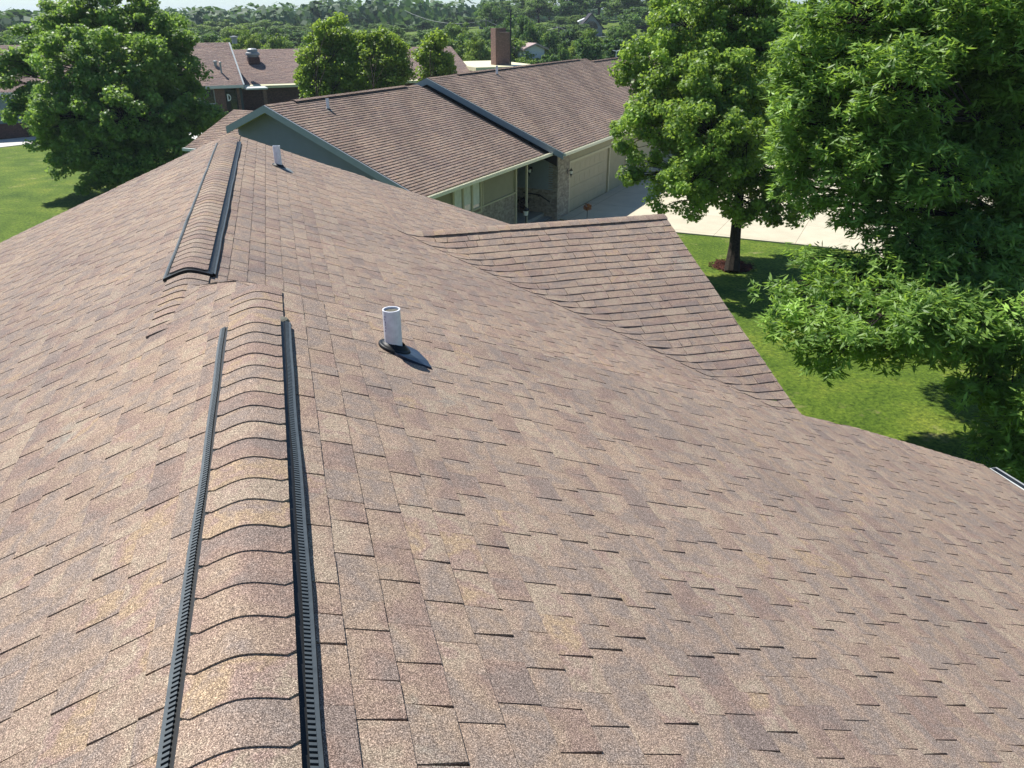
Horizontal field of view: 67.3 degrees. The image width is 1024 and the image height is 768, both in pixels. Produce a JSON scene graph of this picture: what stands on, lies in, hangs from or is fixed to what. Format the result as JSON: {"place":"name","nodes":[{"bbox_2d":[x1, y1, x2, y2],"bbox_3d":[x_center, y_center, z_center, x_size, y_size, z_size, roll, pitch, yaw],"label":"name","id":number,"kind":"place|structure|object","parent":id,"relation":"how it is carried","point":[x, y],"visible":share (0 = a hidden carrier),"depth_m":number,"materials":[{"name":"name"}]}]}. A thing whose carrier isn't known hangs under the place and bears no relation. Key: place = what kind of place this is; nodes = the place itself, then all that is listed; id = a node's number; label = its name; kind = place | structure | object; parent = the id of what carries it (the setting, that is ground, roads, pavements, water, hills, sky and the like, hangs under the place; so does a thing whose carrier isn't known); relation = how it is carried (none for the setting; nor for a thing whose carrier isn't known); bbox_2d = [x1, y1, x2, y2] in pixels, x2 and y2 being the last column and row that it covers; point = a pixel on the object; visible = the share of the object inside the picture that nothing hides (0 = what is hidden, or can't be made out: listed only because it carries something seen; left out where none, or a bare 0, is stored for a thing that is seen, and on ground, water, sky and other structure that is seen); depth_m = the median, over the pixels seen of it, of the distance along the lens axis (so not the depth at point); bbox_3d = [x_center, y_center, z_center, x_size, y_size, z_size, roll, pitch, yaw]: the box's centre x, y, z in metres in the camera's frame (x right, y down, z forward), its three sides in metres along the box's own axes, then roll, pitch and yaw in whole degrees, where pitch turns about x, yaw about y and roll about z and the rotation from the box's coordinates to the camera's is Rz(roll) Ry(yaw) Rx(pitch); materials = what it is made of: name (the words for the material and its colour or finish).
{"place":"outdoors","nodes":[
{"label":"outdoors","id":0,"kind":"place"},
{"bbox_2d":[0,132,201,147],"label":"walkway","id":1,"kind":"structure","parent":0,"point":[11,142],"depth_m":55.65,"materials":[{"name":"concrete"}]},
{"bbox_2d":[0,10,528,138],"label":"house","id":2,"kind":"structure","parent":0,"point":[252,79],"depth_m":66.67,"materials":[{"name":"brown"}]},
{"bbox_2d":[203,89,215,104],"bbox_3d":[-24.327,-22.668,61.994,0.887,2.050,0.070,-11,28,-22],"label":"window","id":3,"kind":"structure","parent":2,"relation":"in","point":[211,99],"depth_m":61.85,"materials":[{"name":"grey glass"}]},
{"bbox_2d":[224,88,238,112],"bbox_3d":[-22.781,-22.568,62.804,0.909,2.930,0.115,-11,28,-22],"label":"door","id":4,"kind":"structure","parent":2,"relation":"in","point":[230,93],"depth_m":62.53,"materials":[{"name":"metal"}]},
{"bbox_2d":[0,0,828,11],"label":"sky","id":5,"kind":"structure","parent":0,"point":[30,5],"materials":[{"name":"white"}]},
{"bbox_2d":[0,133,1023,767],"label":"house","id":6,"kind":"structure","parent":0,"point":[306,463],"depth_m":3.51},
{"bbox_2d":[0,20,1023,479],"bbox_3d":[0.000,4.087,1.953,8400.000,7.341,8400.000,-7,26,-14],"label":"lawn","id":7,"kind":"structure","parent":0,"point":[910,406],"depth_m":20.68,"materials":[{"name":"green plant"}]},
{"bbox_2d":[0,30,12,43],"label":"woodland tree","id":8,"kind":"object","parent":7,"relation":"on","point":[6,36],"visible":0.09,"depth_m":97.58,"materials":[{"name":"green plant"}]},
{"bbox_2d":[0,36,29,44],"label":"woodland tree","id":9,"kind":"object","parent":7,"relation":"on","point":[13,41],"visible":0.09,"depth_m":93.70,"materials":[{"name":"green plant"}]},
{"bbox_2d":[0,32,30,42],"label":"woodland tree","id":10,"kind":"object","parent":7,"relation":"on","point":[1,34],"visible":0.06,"depth_m":134.19,"materials":[{"name":"green plant"}]},
{"bbox_2d":[0,0,228,195],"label":"maple tree","id":11,"kind":"object","parent":7,"relation":"on","point":[100,124],"visible":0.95,"depth_m":36.61,"materials":[{"name":"green leaf"},{"name":"bark"}]},
{"bbox_2d":[184,28,203,36],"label":"woodland tree","id":12,"kind":"object","parent":7,"relation":"on","point":[193,29],"visible":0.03,"depth_m":137.03,"materials":[{"name":"green plant"}]},
{"bbox_2d":[185,21,216,30],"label":"woodland tree","id":13,"kind":"object","parent":7,"relation":"on","point":[195,26],"visible":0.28,"depth_m":188.29,"materials":[{"name":"green plant"}]},
{"bbox_2d":[191,28,218,41],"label":"woodland tree","id":14,"kind":"object","parent":7,"relation":"on","point":[202,31],"visible":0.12,"depth_m":143.69,"materials":[{"name":"green plant"}]},
{"bbox_2d":[199,33,222,42],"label":"woodland tree","id":15,"kind":"object","parent":7,"relation":"on","point":[207,38],"visible":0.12,"depth_m":96.72,"materials":[{"name":"green plant"}]},
{"bbox_2d":[203,19,247,38],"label":"woodland tree","id":16,"kind":"object","parent":7,"relation":"on","point":[218,25],"visible":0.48,"depth_m":197.61,"materials":[{"name":"green plant"}]},
{"bbox_2d":[211,29,262,49],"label":"woodland tree","id":17,"kind":"object","parent":7,"relation":"on","point":[243,36],"visible":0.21,"depth_m":95.62,"materials":[{"name":"green plant"}]},
{"bbox_2d":[219,26,264,39],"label":"woodland tree","id":18,"kind":"object","parent":7,"relation":"on","point":[227,33],"visible":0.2,"depth_m":132.22,"materials":[{"name":"green plant"}]},
{"bbox_2d":[243,36,261,48],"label":"round tree","id":19,"kind":"object","parent":7,"relation":"on","point":[251,42],"visible":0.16,"depth_m":94.06,"materials":[{"name":"green plant"}]},
{"bbox_2d":[236,20,281,33],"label":"woodland tree","id":20,"kind":"object","parent":7,"relation":"on","point":[264,23],"visible":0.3,"depth_m":197.07,"materials":[{"name":"green plant"}]},
{"bbox_2d":[237,26,291,45],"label":"woodland tree","id":21,"kind":"object","parent":7,"relation":"on","point":[263,41],"visible":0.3,"depth_m":132.31,"materials":[{"name":"green plant"}]},
{"bbox_2d":[261,33,289,48],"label":"round tree","id":22,"kind":"object","parent":7,"relation":"on","point":[276,42],"visible":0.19,"depth_m":91.00,"materials":[{"name":"green plant"}]},
{"bbox_2d":[258,38,294,48],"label":"woodland tree","id":23,"kind":"object","parent":7,"relation":"on","point":[289,44],"visible":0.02,"depth_m":95.40,"materials":[{"name":"green plant"}]},
{"bbox_2d":[263,28,298,46],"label":"woodland tree","id":24,"kind":"object","parent":7,"relation":"on","point":[288,31],"visible":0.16,"depth_m":140.95,"materials":[{"name":"green plant"}]},
{"bbox_2d":[272,23,311,36],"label":"woodland tree","id":25,"kind":"object","parent":7,"relation":"on","point":[286,26],"visible":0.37,"depth_m":190.81,"materials":[{"name":"green plant"}]},
{"bbox_2d":[287,29,311,48],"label":"woodland tree","id":26,"kind":"object","parent":7,"relation":"on","point":[297,33],"visible":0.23,"depth_m":138.98,"materials":[{"name":"green plant"}]},
{"bbox_2d":[297,32,315,48],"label":"woodland tree","id":27,"kind":"object","parent":7,"relation":"on","point":[304,44],"visible":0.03,"depth_m":91.90,"materials":[{"name":"green plant"}]},
{"bbox_2d":[293,11,371,97],"bbox_3d":[-10.487,-17.271,45.300,4.225,8.509,4.346,-17,30,-31],"label":"young tree","id":28,"kind":"object","parent":7,"relation":"on","point":[325,67],"visible":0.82,"depth_m":44.38,"materials":[{"name":"green plant"}]},
{"bbox_2d":[348,25,369,30],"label":"woodland tree","id":29,"kind":"object","parent":7,"relation":"on","point":[356,27],"visible":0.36,"depth_m":194.81,"materials":[{"name":"green plant"}]},
{"bbox_2d":[350,28,367,33],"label":"woodland tree","id":30,"kind":"object","parent":7,"relation":"on","point":[353,30],"visible":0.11,"depth_m":147.28,"materials":[{"name":"green plant"}]},
{"bbox_2d":[368,22,392,30],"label":"woodland tree","id":31,"kind":"object","parent":7,"relation":"on","point":[372,26],"visible":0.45,"depth_m":183.45,"materials":[{"name":"green plant"}]},
{"bbox_2d":[343,24,418,91],"bbox_3d":[-7.823,-17.096,45.766,3.838,7.792,4.373,-22,33,-38],"label":"young tree","id":32,"kind":"object","parent":7,"relation":"on","point":[389,65],"visible":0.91,"depth_m":44.36,"materials":[{"name":"green plant"}]},
{"bbox_2d":[356,25,410,41],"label":"woodland tree","id":33,"kind":"object","parent":7,"relation":"on","point":[399,32],"visible":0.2,"depth_m":135.42,"materials":[{"name":"green plant"}]},
{"bbox_2d":[394,22,416,31],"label":"woodland tree","id":34,"kind":"object","parent":7,"relation":"on","point":[404,26],"visible":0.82,"depth_m":183.18,"materials":[{"name":"green plant"}]},
{"bbox_2d":[404,41,416,46],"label":"woodland tree","id":35,"kind":"object","parent":7,"relation":"on","point":[412,44],"visible":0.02,"depth_m":91.05,"materials":[{"name":"green plant"}]},
{"bbox_2d":[408,30,434,44],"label":"woodland tree","id":36,"kind":"object","parent":7,"relation":"on","point":[420,34],"visible":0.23,"depth_m":132.03,"materials":[{"name":"green plant"}]},
{"bbox_2d":[410,20,434,29],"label":"woodland tree","id":37,"kind":"object","parent":7,"relation":"on","point":[426,24],"visible":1,"depth_m":189.54,"materials":[{"name":"green plant"}]},
{"bbox_2d":[182,53,673,223],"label":"house","id":38,"kind":"structure","parent":7,"relation":"on","point":[496,143],"depth_m":31.82,"materials":[{"name":"brown"}]},
{"bbox_2d":[451,182,481,213],"bbox_3d":[-1.646,-6.795,28.345,0.070,1.360,2.150,12,28,24],"label":"window","id":39,"kind":"structure","parent":38,"relation":"in","point":[469,198],"depth_m":28.45,"materials":[{"name":"glass"}]},
{"bbox_2d":[569,148,607,211],"bbox_3d":[3.668,-9.875,37.067,0.068,2.218,5.150,12,28,24],"label":"garage door","id":40,"kind":"structure","parent":38,"relation":"in","point":[588,178],"depth_m":36.99,"materials":[{"name":"paint"}]},
{"bbox_2d":[624,139,652,174],"bbox_3d":[7.160,-12.791,43.249,0.029,2.150,5.000,12,28,24],"label":"garage door","id":41,"kind":"structure","parent":38,"relation":"in","point":[640,143],"depth_m":43.49,"materials":[{"name":"paint"}]},
{"bbox_2d":[409,29,451,39],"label":"woodland tree","id":42,"kind":"object","parent":7,"relation":"on","point":[414,36],"visible":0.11,"depth_m":134.39,"materials":[{"name":"green plant"}]},
{"bbox_2d":[410,27,456,81],"bbox_3d":[-4.463,-17.268,46.316,2.797,7.628,4.331,-7,26,-14],"label":"young tree","id":43,"kind":"object","parent":7,"relation":"on","point":[433,58],"visible":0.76,"depth_m":45.46,"materials":[{"name":"green plant"}]},
{"bbox_2d":[434,17,457,25],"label":"woodland tree","id":44,"kind":"object","parent":7,"relation":"on","point":[445,20],"visible":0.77,"depth_m":199.71,"materials":[{"name":"green plant"}]},
{"bbox_2d":[441,22,483,39],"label":"round tree","id":45,"kind":"object","parent":7,"relation":"on","point":[453,30],"visible":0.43,"depth_m":123.53,"materials":[{"name":"green plant"}]},
{"bbox_2d":[446,33,490,60],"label":"woodland tree","id":46,"kind":"object","parent":7,"relation":"on","point":[458,50],"visible":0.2,"depth_m":94.05,"materials":[{"name":"green plant"}]},
{"bbox_2d":[0,0,938,37],"bbox_3d":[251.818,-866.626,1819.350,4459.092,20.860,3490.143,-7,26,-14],"label":"forest","id":47,"kind":"object","parent":7,"relation":"on","point":[369,12],"visible":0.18,"depth_m":212.51,"materials":[{"name":"green plant"}]},
{"bbox_2d":[457,17,481,26],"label":"woodland tree","id":48,"kind":"object","parent":7,"relation":"on","point":[470,20],"visible":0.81,"depth_m":195.72,"materials":[{"name":"green plant"}]},
{"bbox_2d":[454,35,488,58],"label":"woodland tree","id":49,"kind":"object","parent":7,"relation":"on","point":[469,37],"visible":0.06,"depth_m":98.34,"materials":[{"name":"green plant"}]},
{"bbox_2d":[461,36,490,60],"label":"round tree","id":50,"kind":"object","parent":7,"relation":"on","point":[479,52],"visible":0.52,"depth_m":90.85,"materials":[{"name":"green plant"}]},
{"bbox_2d":[485,40,490,49],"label":"slope tree","id":51,"kind":"object","parent":7,"relation":"on","point":[487,42],"visible":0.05,"depth_m":111.16,"materials":[{"name":"green plant"}]},
{"bbox_2d":[474,1,506,27],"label":"tall tree","id":52,"kind":"object","parent":7,"relation":"on","point":[494,15],"visible":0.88,"depth_m":162.09,"materials":[{"name":"green plant"}]},
{"bbox_2d":[480,22,512,46],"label":"slope tree","id":53,"kind":"object","parent":7,"relation":"on","point":[486,35],"visible":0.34,"depth_m":122.84,"materials":[{"name":"green plant"}]},
{"bbox_2d":[494,3,530,17],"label":"hill tree","id":54,"kind":"object","parent":7,"relation":"on","point":[519,6],"visible":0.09,"depth_m":225.74,"materials":[{"name":"green plant"}]},
{"bbox_2d":[501,15,543,44],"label":"tall tree","id":55,"kind":"object","parent":7,"relation":"on","point":[527,31],"visible":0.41,"depth_m":102.93,"materials":[{"name":"green plant"}]},
{"bbox_2d":[514,17,536,24],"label":"slope tree","id":56,"kind":"object","parent":7,"relation":"on","point":[531,19],"visible":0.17,"depth_m":173.92,"materials":[{"name":"green plant"}]},
{"bbox_2d":[516,57,535,63],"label":"bush","id":57,"kind":"object","parent":7,"relation":"on","point":[523,61],"visible":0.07,"depth_m":81.85,"materials":[{"name":"green plant"}]},
{"bbox_2d":[498,0,557,22],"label":"hill tree","id":58,"kind":"object","parent":7,"relation":"on","point":[543,7],"visible":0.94,"depth_m":186.24,"materials":[{"name":"green plant"}]},
{"bbox_2d":[511,42,548,62],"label":"house","id":59,"kind":"structure","parent":7,"relation":"on","point":[535,49],"depth_m":97.93,"materials":[{"name":"white paint"}]},
{"bbox_2d":[511,37,551,63],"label":"woodland tree","id":60,"kind":"object","parent":7,"relation":"on","point":[516,42],"visible":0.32,"depth_m":97.95,"materials":[{"name":"green plant"}]},
{"bbox_2d":[517,23,559,37],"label":"woodland tree","id":61,"kind":"object","parent":7,"relation":"on","point":[548,30],"visible":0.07,"depth_m":144.97,"materials":[{"name":"green plant"}]},
{"bbox_2d":[533,26,548,36],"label":"slope tree","id":62,"kind":"object","parent":7,"relation":"on","point":[544,29],"visible":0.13,"depth_m":123.13,"materials":[{"name":"green plant"}]},
{"bbox_2d":[538,30,559,54],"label":"slope tree","id":63,"kind":"object","parent":7,"relation":"on","point":[549,40],"visible":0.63,"depth_m":111.53,"materials":[{"name":"green plant"}]},
{"bbox_2d":[539,54,559,62],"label":"bush","id":64,"kind":"object","parent":7,"relation":"on","point":[552,58],"visible":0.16,"depth_m":79.42,"materials":[{"name":"green plant"}]},
{"bbox_2d":[540,25,570,32],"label":"slope tree","id":65,"kind":"object","parent":7,"relation":"on","point":[566,28],"visible":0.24,"depth_m":151.59,"materials":[{"name":"green plant"}]},
{"bbox_2d":[546,16,575,24],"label":"slope tree","id":66,"kind":"object","parent":7,"relation":"on","point":[561,20],"visible":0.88,"depth_m":172.24,"materials":[{"name":"green plant"}]},
{"bbox_2d":[557,42,570,60],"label":"bush","id":67,"kind":"object","parent":7,"relation":"on","point":[563,54],"visible":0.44,"depth_m":83.43,"materials":[{"name":"green plant"}]},
{"bbox_2d":[550,24,579,31],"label":"slope tree","id":68,"kind":"object","parent":7,"relation":"on","point":[576,29],"visible":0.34,"depth_m":151.98,"materials":[{"name":"green plant"}]},
{"bbox_2d":[556,29,576,47],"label":"slope tree","id":69,"kind":"object","parent":7,"relation":"on","point":[564,35],"visible":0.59,"depth_m":124.14,"materials":[{"name":"green plant"}]},
{"bbox_2d":[550,0,591,16],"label":"hill tree","id":70,"kind":"object","parent":7,"relation":"on","point":[565,8],"visible":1,"depth_m":179.56,"materials":[{"name":"green plant"}]},
{"bbox_2d":[568,42,576,57],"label":"slope tree","id":71,"kind":"object","parent":7,"relation":"on","point":[572,49],"visible":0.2,"depth_m":111.23,"materials":[{"name":"green plant"}]},
{"bbox_2d":[565,15,586,24],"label":"slope tree","id":72,"kind":"object","parent":7,"relation":"on","point":[574,18],"visible":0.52,"depth_m":172.76,"materials":[{"name":"green plant"}]},
{"bbox_2d":[575,23,589,31],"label":"slope tree","id":73,"kind":"object","parent":7,"relation":"on","point":[583,26],"visible":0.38,"depth_m":153.73,"materials":[{"name":"green plant"}]},
{"bbox_2d":[569,30,596,45],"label":"slope tree","id":74,"kind":"object","parent":7,"relation":"on","point":[578,34],"visible":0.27,"depth_m":123.61,"materials":[{"name":"green plant"}]},
{"bbox_2d":[572,37,609,60],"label":"bush","id":75,"kind":"object","parent":7,"relation":"on","point":[585,49],"visible":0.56,"depth_m":86.52,"materials":[{"name":"green plant"}]},
{"bbox_2d":[579,13,604,35],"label":"house","id":76,"kind":"structure","parent":7,"relation":"on","point":[591,20],"depth_m":158.87,"materials":[{"name":"stone"}]},
{"bbox_2d":[585,21,597,28],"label":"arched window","id":77,"kind":"structure","parent":76,"relation":"in","point":[592,24],"depth_m":158.87,"materials":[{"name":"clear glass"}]},
{"bbox_2d":[582,27,602,48],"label":"slope tree","id":78,"kind":"object","parent":7,"relation":"on","point":[590,33],"visible":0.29,"depth_m":110.72,"materials":[{"name":"green plant"}]},
{"bbox_2d":[584,0,614,15],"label":"hill tree","id":79,"kind":"object","parent":7,"relation":"on","point":[595,3],"visible":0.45,"depth_m":193.70,"materials":[{"name":"green plant"}]},
{"bbox_2d":[594,15,609,24],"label":"slope tree","id":80,"kind":"object","parent":7,"relation":"on","point":[603,21],"visible":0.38,"depth_m":173.03,"materials":[{"name":"green plant"}]},
{"bbox_2d":[602,37,627,57],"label":"bush","id":81,"kind":"object","parent":7,"relation":"on","point":[609,48],"visible":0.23,"depth_m":88.77,"materials":[{"name":"green plant"}]},
{"bbox_2d":[603,21,638,53],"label":"slope tree","id":82,"kind":"object","parent":7,"relation":"on","point":[624,33],"visible":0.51,"depth_m":110.20,"materials":[{"name":"green plant"}]},
{"bbox_2d":[599,0,649,16],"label":"hill tree","id":83,"kind":"object","parent":7,"relation":"on","point":[617,6],"visible":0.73,"depth_m":174.86,"materials":[{"name":"green plant"}]},
{"bbox_2d":[617,6,654,32],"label":"hill tree","id":84,"kind":"object","parent":7,"relation":"on","point":[634,17],"visible":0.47,"depth_m":146.40,"materials":[{"name":"green plant"}]},
{"bbox_2d":[657,0,715,30],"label":"hill tree","id":85,"kind":"object","parent":7,"relation":"on","point":[671,25],"visible":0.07,"depth_m":136.96,"materials":[{"name":"green plant"}]},
{"bbox_2d":[607,0,812,271],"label":"maple tree","id":86,"kind":"object","parent":7,"relation":"on","point":[720,71],"visible":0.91,"depth_m":25.19,"materials":[{"name":"green plant"}]},
{"bbox_2d":[708,259,756,272],"bbox_3d":[8.009,-4.346,27.972,1.735,0.174,1.755,-7,26,-14],"label":"mulch ring","id":87,"kind":"object","parent":7,"relation":"on","point":[719,264],"visible":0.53,"depth_m":27.88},
{"bbox_2d":[747,0,1023,483],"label":"oak tree","id":88,"kind":"object","parent":7,"relation":"on","point":[878,91],"visible":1,"depth_m":14.87,"materials":[{"name":"green plant"}]},
{"bbox_2d":[517,197,528,212],"bbox_3d":[0.500,-7.979,34.211,0.587,0.699,0.564,-7,26,-14],"label":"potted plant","id":89,"kind":"object","parent":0,"point":[522,207],"visible":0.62,"depth_m":34.15,"materials":[{"name":"green plant"}]},
{"bbox_2d":[523,207,528,223],"bbox_3d":[0.570,-6.688,31.602,0.259,1.220,0.259,3,26,6],"label":"lamp post","id":90,"kind":"object","parent":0,"point":[525,210],"visible":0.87,"depth_m":31.37,"materials":[{"name":"black metal"}]},
{"bbox_2d":[583,203,591,213],"bbox_3d":[3.224,-7.266,33.041,0.429,1.022,0.459,-7,26,-14],"label":"orange shrub","id":91,"kind":"object","parent":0,"point":[588,207],"visible":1,"depth_m":32.80,"materials":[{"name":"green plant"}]},
{"bbox_2d":[558,159,990,257],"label":"driveway","id":92,"kind":"structure","parent":0,"point":[621,200],"depth_m":33.72,"materials":[{"name":"concrete"}]}
]}

